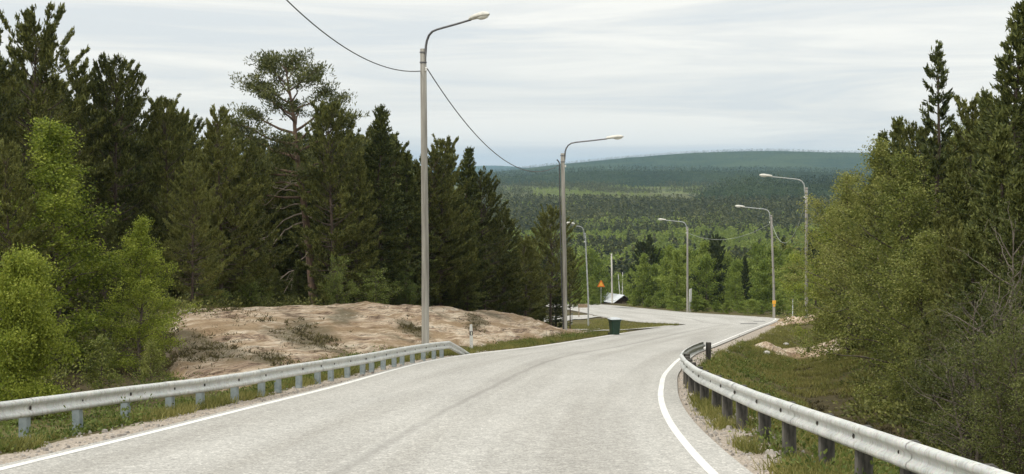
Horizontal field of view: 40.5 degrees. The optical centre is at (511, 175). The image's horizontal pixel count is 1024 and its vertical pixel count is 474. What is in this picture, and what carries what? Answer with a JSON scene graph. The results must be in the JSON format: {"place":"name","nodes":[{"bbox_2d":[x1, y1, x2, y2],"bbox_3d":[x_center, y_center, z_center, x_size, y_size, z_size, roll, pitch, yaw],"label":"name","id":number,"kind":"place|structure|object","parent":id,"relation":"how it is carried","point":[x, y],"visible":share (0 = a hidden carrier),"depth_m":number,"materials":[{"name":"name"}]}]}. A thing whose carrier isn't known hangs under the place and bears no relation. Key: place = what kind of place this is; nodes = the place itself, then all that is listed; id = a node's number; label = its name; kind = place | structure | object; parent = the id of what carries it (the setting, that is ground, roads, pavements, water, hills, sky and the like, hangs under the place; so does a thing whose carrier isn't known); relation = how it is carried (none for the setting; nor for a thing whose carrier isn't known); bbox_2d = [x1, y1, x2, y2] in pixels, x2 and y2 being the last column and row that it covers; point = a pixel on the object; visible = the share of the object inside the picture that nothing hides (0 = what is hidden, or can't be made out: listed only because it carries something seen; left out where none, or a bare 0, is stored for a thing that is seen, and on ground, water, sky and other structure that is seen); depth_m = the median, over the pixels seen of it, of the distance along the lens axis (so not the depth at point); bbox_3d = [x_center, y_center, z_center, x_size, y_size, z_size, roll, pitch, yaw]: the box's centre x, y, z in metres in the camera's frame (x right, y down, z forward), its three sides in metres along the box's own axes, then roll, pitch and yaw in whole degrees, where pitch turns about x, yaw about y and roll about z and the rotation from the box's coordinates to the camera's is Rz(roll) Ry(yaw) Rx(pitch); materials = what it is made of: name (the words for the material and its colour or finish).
{"place":"outdoors","nodes":[
{"label":"outdoors","id":0,"kind":"place"},
{"bbox_2d":[0,304,778,473],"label":"road","id":1,"kind":"structure","parent":0,"point":[587,406],"depth_m":20.12,"materials":[{"name":"grey asphalt"}]},
{"bbox_2d":[0,333,622,469],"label":"edge line","id":2,"kind":"object","parent":1,"relation":"on","point":[80,449],"visible":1,"depth_m":20.58,"materials":[{"name":"paint"}]},
{"bbox_2d":[658,318,775,473],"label":"edge line","id":3,"kind":"object","parent":1,"relation":"on","point":[697,457],"visible":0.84,"depth_m":19.92,"materials":[{"name":"paint"}]},
{"bbox_2d":[0,185,983,473],"bbox_3d":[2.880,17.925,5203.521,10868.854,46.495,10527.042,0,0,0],"label":"ground","id":4,"kind":"structure","parent":0,"point":[826,403],"depth_m":30.90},
{"bbox_2d":[0,28,43,259],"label":"pine tree","id":5,"kind":"object","parent":4,"relation":"on","point":[8,104],"visible":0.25,"depth_m":42.43,"materials":[{"name":"green plant"}]},
{"bbox_2d":[0,138,61,354],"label":"pine tree","id":6,"kind":"object","parent":4,"relation":"on","point":[7,169],"visible":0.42,"depth_m":32.87,"materials":[{"name":"green plant"}]},
{"bbox_2d":[0,242,92,418],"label":"birch sapling","id":7,"kind":"object","parent":4,"relation":"on","point":[23,285],"visible":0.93,"depth_m":25.32,"materials":[{"name":"green plant"}]},
{"bbox_2d":[1,78,105,299],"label":"pine tree","id":8,"kind":"object","parent":4,"relation":"on","point":[27,118],"visible":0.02,"depth_m":67.21,"materials":[{"name":"green plant"}]},
{"bbox_2d":[0,1,119,295],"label":"pine tree","id":9,"kind":"object","parent":4,"relation":"on","point":[41,52],"visible":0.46,"depth_m":45.34,"materials":[{"name":"green plant"}]},
{"bbox_2d":[0,116,137,364],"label":"birch tree","id":10,"kind":"object","parent":4,"relation":"on","point":[50,140],"visible":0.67,"depth_m":33.97,"materials":[{"name":"green plant"}]},
{"bbox_2d":[31,57,129,312],"bbox_3d":[-15.628,0.393,49.895,4.066,9.563,3.737,0,0,-2],"label":"pine tree","id":11,"kind":"object","parent":4,"relation":"on","point":[75,73],"visible":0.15,"depth_m":49.82,"materials":[{"name":"green plant"}]},
{"bbox_2d":[74,212,134,339],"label":"tree","id":12,"kind":"object","parent":4,"relation":"on","point":[109,229],"visible":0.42,"depth_m":36.87,"materials":[{"name":"green plant"}]},
{"bbox_2d":[76,334,136,401],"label":"birch sapling","id":13,"kind":"object","parent":4,"relation":"on","point":[100,370],"visible":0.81,"depth_m":28.95,"materials":[{"name":"green plant"}]},
{"bbox_2d":[59,51,186,301],"bbox_3d":[-13.462,0.283,47.104,4.213,9.080,4.340,0,0,-25],"label":"pine tree","id":14,"kind":"object","parent":4,"relation":"on","point":[97,85],"visible":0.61,"depth_m":46.49,"materials":[{"name":"green plant"}]},
{"bbox_2d":[89,215,201,374],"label":"birch tree","id":15,"kind":"object","parent":4,"relation":"on","point":[140,230],"visible":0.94,"depth_m":33.89,"materials":[{"name":"green plant"}]},
{"bbox_2d":[130,338,178,383],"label":"birch sapling","id":16,"kind":"object","parent":4,"relation":"on","point":[148,370],"visible":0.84,"depth_m":31.00,"materials":[{"name":"green plant"}]},
{"bbox_2d":[117,93,226,304],"bbox_3d":[-11.760,0.974,47.980,3.548,7.814,3.444,0,0,12],"label":"pine tree","id":17,"kind":"object","parent":4,"relation":"on","point":[160,120],"visible":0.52,"depth_m":47.66,"materials":[{"name":"green plant"}]},
{"bbox_2d":[126,113,238,304],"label":"pine tree","id":18,"kind":"object","parent":4,"relation":"on","point":[196,141],"visible":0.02,"depth_m":79.12,"materials":[{"name":"green plant"}]},
{"bbox_2d":[152,161,236,304],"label":"pine tree","id":19,"kind":"object","parent":4,"relation":"on","point":[193,183],"visible":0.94,"depth_m":44.89,"materials":[{"name":"green plant"}]},
{"bbox_2d":[189,103,265,305],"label":"pine tree","id":20,"kind":"object","parent":4,"relation":"on","point":[214,137],"visible":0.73,"depth_m":50.72,"materials":[{"name":"green plant"}]},
{"bbox_2d":[0,341,469,438],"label":"guardrail","id":21,"kind":"object","parent":4,"relation":"on","point":[24,411],"visible":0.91,"depth_m":23.59,"materials":[{"name":"metal"}]},
{"bbox_2d":[205,138,295,300],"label":"pine tree","id":22,"kind":"object","parent":4,"relation":"on","point":[246,175],"visible":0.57,"depth_m":51.87,"materials":[{"name":"green plant"}]},
{"bbox_2d":[234,265,275,307],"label":"leafy sapling","id":23,"kind":"object","parent":4,"relation":"on","point":[249,291],"visible":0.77,"depth_m":50.81,"materials":[{"name":"green plant"}]},
{"bbox_2d":[230,143,305,303],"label":"pine tree","id":24,"kind":"object","parent":4,"relation":"on","point":[268,224],"visible":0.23,"depth_m":64.38,"materials":[{"name":"green plant"}]},
{"bbox_2d":[247,147,296,303],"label":"spruce tree","id":25,"kind":"object","parent":4,"relation":"on","point":[278,215],"visible":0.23,"depth_m":64.57,"materials":[{"name":"green plant"}]},
{"bbox_2d":[263,271,290,306],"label":"young spruce","id":26,"kind":"object","parent":4,"relation":"on","point":[275,279],"visible":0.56,"depth_m":56.81,"materials":[{"name":"green plant"}]},
{"bbox_2d":[216,47,370,304],"bbox_3d":[-9.430,0.293,59.787,6.680,11.748,5.490,0,0,0],"label":"old pine tree","id":27,"kind":"object","parent":4,"relation":"on","point":[267,90],"visible":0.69,"depth_m":59.65,"materials":[{"name":"green plant"}]},
{"bbox_2d":[285,259,311,304],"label":"young spruce","id":28,"kind":"object","parent":4,"relation":"on","point":[300,291],"visible":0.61,"depth_m":58.70,"materials":[{"name":"green plant"}]},
{"bbox_2d":[266,163,339,302],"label":"spruce tree","id":29,"kind":"object","parent":4,"relation":"on","point":[295,255],"visible":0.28,"depth_m":63.76,"materials":[{"name":"green plant"}]},
{"bbox_2d":[287,97,384,303],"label":"pine tree","id":30,"kind":"object","parent":4,"relation":"on","point":[352,228],"visible":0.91,"depth_m":57.63,"materials":[{"name":"green plant"}]},
{"bbox_2d":[319,251,357,304],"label":"leafy sapling","id":31,"kind":"object","parent":4,"relation":"on","point":[335,293],"visible":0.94,"depth_m":54.89,"materials":[{"name":"green plant"}]},
{"bbox_2d":[326,157,382,303],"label":"pine tree","id":32,"kind":"object","parent":4,"relation":"on","point":[362,177],"visible":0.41,"depth_m":58.77,"materials":[{"name":"green plant"}]},
{"bbox_2d":[156,301,585,391],"bbox_3d":[-6.683,6.917,55.597,15.666,5.625,57.080,0,0,12],"label":"rock outcrop","id":33,"kind":"object","parent":4,"relation":"on","point":[369,324],"visible":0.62,"depth_m":45.77,"materials":[{"name":"beige stone"}]},
{"bbox_2d":[90,305,488,376],"bbox_3d":[-6.503,5.424,49.053,7.293,2.782,33.481,0,0,14],"label":"moss","id":34,"kind":"object","parent":33,"relation":"on","point":[301,335],"visible":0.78,"depth_m":38.87,"materials":[{"name":"green plant"}]},
{"bbox_2d":[330,104,421,304],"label":"spruce tree","id":35,"kind":"object","parent":4,"relation":"on","point":[381,142],"visible":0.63,"depth_m":60.78,"materials":[{"name":"green plant"}]},
{"bbox_2d":[350,264,402,303],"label":"leafy sapling","id":36,"kind":"object","parent":4,"relation":"on","point":[375,289],"visible":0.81,"depth_m":56.93,"materials":[{"name":"green plant"}]},
{"bbox_2d":[344,140,421,298],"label":"pine tree","id":37,"kind":"object","parent":4,"relation":"on","point":[396,162],"visible":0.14,"depth_m":64.72,"materials":[{"name":"green plant"}]},
{"bbox_2d":[386,270,421,305],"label":"leafy sapling","id":38,"kind":"object","parent":4,"relation":"on","point":[407,298],"visible":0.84,"depth_m":59.86,"materials":[{"name":"green plant"}]},
{"bbox_2d":[0,350,813,473],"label":"gravel","id":39,"kind":"structure","parent":4,"relation":"on","point":[767,451],"depth_m":19.33,"materials":[{"name":"grey gravel"}]},
{"bbox_2d":[383,149,439,306],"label":"spruce tree","id":40,"kind":"object","parent":4,"relation":"on","point":[409,195],"visible":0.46,"depth_m":63.80,"materials":[{"name":"green plant"}]},
{"bbox_2d":[390,148,477,299],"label":"pine tree","id":41,"kind":"object","parent":4,"relation":"on","point":[438,197],"visible":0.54,"depth_m":65.15,"materials":[{"name":"green plant"}]},
{"bbox_2d":[399,134,477,306],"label":"pine tree","id":42,"kind":"object","parent":4,"relation":"on","point":[440,144],"visible":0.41,"depth_m":66.51,"materials":[{"name":"green plant"}]},
{"bbox_2d":[429,203,462,308],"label":"spruce tree","id":43,"kind":"object","parent":4,"relation":"on","point":[450,296],"visible":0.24,"depth_m":67.25,"materials":[{"name":"green plant"}]},
{"bbox_2d":[0,318,899,473],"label":"roadside grass","id":44,"kind":"structure","parent":4,"relation":"on","point":[706,410],"depth_m":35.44,"materials":[{"name":"green plant"}]},
{"bbox_2d":[420,11,489,353],"bbox_3d":[-1.842,0.655,44.469,0.306,11.596,3.356,0,0,-42],"label":"lamp post","id":45,"kind":"object","parent":4,"relation":"on","point":[482,15],"visible":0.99,"depth_m":45.50,"materials":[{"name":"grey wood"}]},
{"bbox_2d":[432,197,486,307],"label":"pine tree","id":46,"kind":"object","parent":4,"relation":"on","point":[461,240],"visible":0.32,"depth_m":67.67,"materials":[{"name":"green plant"}]},
{"bbox_2d":[450,210,486,310],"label":"spruce tree","id":47,"kind":"object","parent":4,"relation":"on","point":[475,295],"visible":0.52,"depth_m":67.86,"materials":[{"name":"green plant"}]},
{"bbox_2d":[447,147,495,309],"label":"spruce tree","id":48,"kind":"object","parent":4,"relation":"on","point":[468,159],"visible":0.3,"depth_m":70.86,"materials":[{"name":"green plant"}]},
{"bbox_2d":[468,165,521,311],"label":"pine tree","id":49,"kind":"object","parent":4,"relation":"on","point":[496,280],"visible":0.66,"depth_m":71.72,"materials":[{"name":"green plant"}]},
{"bbox_2d":[2,311,999,466],"bbox_3d":[0.357,5.885,41.989,27.592,4.304,41.468,0,0,10],"label":"heather","id":50,"kind":"object","parent":4,"relation":"on","point":[885,429],"visible":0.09,"depth_m":33.85,"materials":[{"name":"green plant"}]},
{"bbox_2d":[486,248,526,313],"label":"pine tree","id":51,"kind":"object","parent":4,"relation":"on","point":[512,297],"visible":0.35,"depth_m":74.64,"materials":[{"name":"green plant"}]},
{"bbox_2d":[486,206,533,313],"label":"pine tree","id":52,"kind":"object","parent":4,"relation":"on","point":[510,223],"visible":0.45,"depth_m":74.64,"materials":[{"name":"green plant"}]},
{"bbox_2d":[0,282,1023,466],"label":"undergrowth","id":53,"kind":"object","parent":4,"relation":"on","point":[851,404],"visible":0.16,"depth_m":34.52,"materials":[{"name":"grass"},{"name":"leaves"}]},
{"bbox_2d":[507,234,550,319],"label":"pine tree","id":54,"kind":"object","parent":4,"relation":"on","point":[529,247],"visible":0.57,"depth_m":77.80,"materials":[{"name":"green plant"}]},
{"bbox_2d":[526,203,584,324],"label":"pine tree","id":55,"kind":"object","parent":4,"relation":"on","point":[546,233],"visible":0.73,"depth_m":81.72,"materials":[{"name":"green plant"}]},
{"bbox_2d":[542,280,572,327],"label":"young spruce","id":56,"kind":"object","parent":4,"relation":"on","point":[557,301],"visible":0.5,"depth_m":83.38,"materials":[{"name":"green plant"}]},
{"bbox_2d":[557,247,585,328],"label":"pine tree","id":57,"kind":"object","parent":4,"relation":"on","point":[573,281],"visible":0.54,"depth_m":91.96,"materials":[{"name":"green plant"}]},
{"bbox_2d":[571,246,610,303],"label":"birch tree","id":58,"kind":"object","parent":4,"relation":"on","point":[592,258],"visible":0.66,"depth_m":225.41,"materials":[{"name":"green plant"}]},
{"bbox_2d":[560,135,623,329],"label":"lamp post","id":59,"kind":"object","parent":4,"relation":"on","point":[564,254],"visible":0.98,"depth_m":73.30,"materials":[{"name":"grey metal"}]},
{"bbox_2d":[627,240,656,292],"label":"pine tree","id":60,"kind":"object","parent":4,"relation":"on","point":[644,246],"visible":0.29,"depth_m":202.43,"materials":[{"name":"green plant"}]},
{"bbox_2d":[626,253,660,305],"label":"birch tree","id":61,"kind":"object","parent":4,"relation":"on","point":[642,268],"visible":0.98,"depth_m":189.76,"materials":[{"name":"green plant"}]},
{"bbox_2d":[461,179,861,286],"bbox_3d":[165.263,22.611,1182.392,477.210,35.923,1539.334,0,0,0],"label":"valley forest","id":62,"kind":"object","parent":4,"relation":"on","point":[616,226],"visible":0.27,"depth_m":892.81,"materials":[{"name":"green plant"}]},
{"bbox_2d":[651,244,683,307],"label":"birch tree","id":63,"kind":"object","parent":4,"relation":"on","point":[664,268],"visible":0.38,"depth_m":180.42,"materials":[{"name":"green plant"}]},
{"bbox_2d":[657,249,694,308],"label":"birch tree","id":64,"kind":"object","parent":4,"relation":"on","point":[677,266],"visible":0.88,"depth_m":172.53,"materials":[{"name":"green plant"}]},
{"bbox_2d":[688,251,726,307],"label":"birch tree","id":65,"kind":"object","parent":4,"relation":"on","point":[705,260],"visible":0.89,"depth_m":170.25,"materials":[{"name":"green plant"}]},
{"bbox_2d":[722,270,748,310],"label":"birch tree","id":66,"kind":"object","parent":4,"relation":"on","point":[736,280],"visible":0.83,"depth_m":164.76,"materials":[{"name":"green plant"}]},
{"bbox_2d":[737,255,752,306],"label":"pine tree","id":67,"kind":"object","parent":4,"relation":"on","point":[744,274],"visible":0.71,"depth_m":176.36,"materials":[{"name":"green plant"}]},
{"bbox_2d":[735,205,775,317],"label":"lamp post","id":68,"kind":"object","parent":4,"relation":"on","point":[773,272],"visible":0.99,"depth_m":131.41,"materials":[{"name":"grey metal"}]},
{"bbox_2d":[747,239,768,298],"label":"birch tree","id":69,"kind":"object","parent":4,"relation":"on","point":[757,254],"visible":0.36,"depth_m":200.97,"materials":[{"name":"green plant"}]},
{"bbox_2d":[747,258,780,311],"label":"birch tree","id":70,"kind":"object","parent":4,"relation":"on","point":[763,278],"visible":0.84,"depth_m":159.80,"materials":[{"name":"green plant"}]},
{"bbox_2d":[748,245,785,306],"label":"birch tree","id":71,"kind":"object","parent":4,"relation":"on","point":[778,259],"visible":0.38,"depth_m":183.29,"materials":[{"name":"green plant"}]},
{"bbox_2d":[776,251,815,313],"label":"birch tree","id":72,"kind":"object","parent":4,"relation":"on","point":[792,293],"visible":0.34,"depth_m":151.80,"materials":[{"name":"green plant"}]},
{"bbox_2d":[773,206,844,340],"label":"birch tree","id":73,"kind":"object","parent":4,"relation":"on","point":[805,286],"visible":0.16,"depth_m":69.94,"materials":[{"name":"green plant"}]},
{"bbox_2d":[770,170,871,354],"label":"birch tree","id":74,"kind":"object","parent":4,"relation":"on","point":[843,197],"visible":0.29,"depth_m":52.22,"materials":[{"name":"green plant"}]},
{"bbox_2d":[679,341,1013,473],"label":"guardrail","id":75,"kind":"object","parent":4,"relation":"on","point":[867,443],"visible":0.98,"depth_m":14.78,"materials":[{"name":"metal"}]},
{"bbox_2d":[792,133,927,364],"bbox_3d":[11.889,2.371,44.431,4.739,7.480,4.930,0,0,33],"label":"birch tree","id":76,"kind":"object","parent":4,"relation":"on","point":[876,163],"visible":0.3,"depth_m":44.17,"materials":[{"name":"green plant"}]},
{"bbox_2d":[790,149,962,407],"bbox_3d":[9.373,2.422,34.063,4.768,6.184,4.598,0,0,41],"label":"birch tree","id":77,"kind":"object","parent":4,"relation":"on","point":[909,203],"visible":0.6,"depth_m":33.92,"materials":[{"name":"green plant"}]},
{"bbox_2d":[836,230,918,371],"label":"birch tree","id":78,"kind":"object","parent":4,"relation":"on","point":[884,293],"visible":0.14,"depth_m":37.95,"materials":[{"name":"green plant"}]},
{"bbox_2d":[849,116,927,357],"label":"spruce tree","id":79,"kind":"object","parent":4,"relation":"on","point":[897,126],"visible":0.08,"depth_m":42.98,"materials":[{"name":"green plant"}]},
{"bbox_2d":[873,319,915,399],"bbox_3d":[8.897,4.260,30.993,1.598,2.133,1.581,0,0,16],"label":"willow bush","id":80,"kind":"object","parent":4,"relation":"on","point":[892,355],"visible":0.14,"depth_m":30.91,"materials":[{"name":"green plant"}]},
{"bbox_2d":[835,226,970,416],"bbox_3d":[8.530,3.110,28.605,3.262,4.159,3.393,0,0,-13],"label":"birch tree","id":81,"kind":"object","parent":4,"relation":"on","point":[922,290],"visible":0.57,"depth_m":28.73,"materials":[{"name":"green plant"}]},
{"bbox_2d":[861,119,952,342],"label":"pine tree","id":82,"kind":"object","parent":4,"relation":"on","point":[911,148],"visible":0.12,"depth_m":39.70,"materials":[{"name":"green plant"}]},
{"bbox_2d":[901,317,947,441],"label":"young spruce","id":83,"kind":"object","parent":4,"relation":"on","point":[926,321],"visible":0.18,"depth_m":25.53,"materials":[{"name":"green plant"}]},
{"bbox_2d":[884,39,969,326],"bbox_3d":[11.188,0.915,35.906,2.548,8.928,2.536,0,0,-32],"label":"spruce tree","id":84,"kind":"object","parent":4,"relation":"on","point":[938,157],"visible":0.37,"depth_m":35.80,"materials":[{"name":"green plant"}]},
{"bbox_2d":[895,211,962,374],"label":"pine tree","id":85,"kind":"object","parent":4,"relation":"on","point":[947,222],"visible":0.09,"depth_m":30.79,"materials":[{"name":"green plant"}]},
{"bbox_2d":[895,303,965,444],"bbox_3d":[7.349,3.501,23.927,1.661,2.687,1.609,0,0,-30],"label":"willow bush","id":86,"kind":"object","parent":4,"relation":"on","point":[933,366],"visible":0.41,"depth_m":23.86,"materials":[{"name":"green plant"}]},
{"bbox_2d":[908,223,976,430],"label":"pine tree","id":87,"kind":"object","parent":4,"relation":"on","point":[948,274],"visible":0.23,"depth_m":25.00,"materials":[{"name":"green plant"}]},
{"bbox_2d":[909,153,978,348],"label":"spruce tree","id":88,"kind":"object","parent":4,"relation":"on","point":[960,194],"visible":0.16,"depth_m":32.97,"materials":[{"name":"green plant"}]},
{"bbox_2d":[916,91,990,226],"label":"pine tree","id":89,"kind":"object","parent":4,"relation":"on","point":[968,121],"visible":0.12,"depth_m":39.95,"materials":[{"name":"green plant"}]},
{"bbox_2d":[889,278,1023,466],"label":"bare shrub","id":90,"kind":"object","parent":4,"relation":"on","point":[969,379],"visible":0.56,"depth_m":19.48,"materials":[{"name":"grey plant"}]},
{"bbox_2d":[914,225,1002,440],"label":"spruce tree","id":91,"kind":"object","parent":4,"relation":"on","point":[973,240],"visible":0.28,"depth_m":23.94,"materials":[{"name":"green plant"}]},
{"bbox_2d":[917,326,1011,465],"bbox_3d":[6.790,3.397,20.551,1.437,2.325,1.392,0,0,-12],"label":"willow bush","id":92,"kind":"object","parent":4,"relation":"on","point":[953,350],"visible":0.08,"depth_m":20.59,"materials":[{"name":"green plant"}]},
{"bbox_2d":[906,200,1023,473],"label":"bare shrub","id":93,"kind":"object","parent":4,"relation":"on","point":[1012,291],"visible":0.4,"depth_m":19.56,"materials":[{"name":"grey plant"}]},
{"bbox_2d":[920,307,1023,473],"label":"willow bush","id":94,"kind":"object","parent":4,"relation":"on","point":[1017,467],"visible":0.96,"depth_m":17.53,"materials":[{"name":"green plant"}]},
{"bbox_2d":[933,122,1022,333],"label":"spruce tree","id":95,"kind":"object","parent":4,"relation":"on","point":[1004,145],"visible":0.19,"depth_m":26.85,"materials":[{"name":"green plant"}]},
{"bbox_2d":[965,87,996,235],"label":"spruce tree","id":96,"kind":"object","parent":4,"relation":"on","point":[972,143],"visible":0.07,"depth_m":36.80,"materials":[{"name":"green plant"}]},
{"bbox_2d":[941,168,1023,456],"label":"spruce tree","id":97,"kind":"object","parent":4,"relation":"on","point":[1016,200],"visible":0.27,"depth_m":21.34,"materials":[{"name":"green plant"}]},
{"bbox_2d":[949,0,1023,262],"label":"spruce tree","id":98,"kind":"object","parent":4,"relation":"on","point":[1002,112],"visible":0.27,"depth_m":30.97,"materials":[{"name":"green plant"}]},
{"bbox_2d":[961,204,1023,401],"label":"pine tree","id":99,"kind":"object","parent":4,"relation":"on","point":[990,248],"visible":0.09,"depth_m":25.80,"materials":[{"name":"green plant"}]},
{"bbox_2d":[0,0,1023,167],"label":"sky","id":100,"kind":"structure","parent":0,"point":[532,79],"materials":[{"name":"white"}]},
{"bbox_2d":[456,171,871,186],"bbox_3d":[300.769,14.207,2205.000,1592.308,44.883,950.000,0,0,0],"label":"wooded ridge","id":101,"kind":"structure","parent":0,"point":[598,179],"depth_m":2071.89,"materials":[{"name":"green plant"}]},
{"bbox_2d":[483,151,921,176],"bbox_3d":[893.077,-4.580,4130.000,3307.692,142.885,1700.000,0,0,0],"label":"hill","id":102,"kind":"structure","parent":0,"point":[717,160],"depth_m":3875.51,"materials":[{"name":"green plant"}]},
{"bbox_2d":[459,148,873,201],"bbox_3d":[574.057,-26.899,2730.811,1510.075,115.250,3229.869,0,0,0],"label":"hill forest","id":103,"kind":"object","parent":102,"relation":"on","point":[821,181],"visible":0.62,"depth_m":2052.87,"materials":[{"name":"green plant"}]},
{"bbox_2d":[695,182,868,201],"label":"wooded knoll","id":104,"kind":"structure","parent":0,"point":[783,191],"depth_m":1194.40,"materials":[{"name":"green plant"}]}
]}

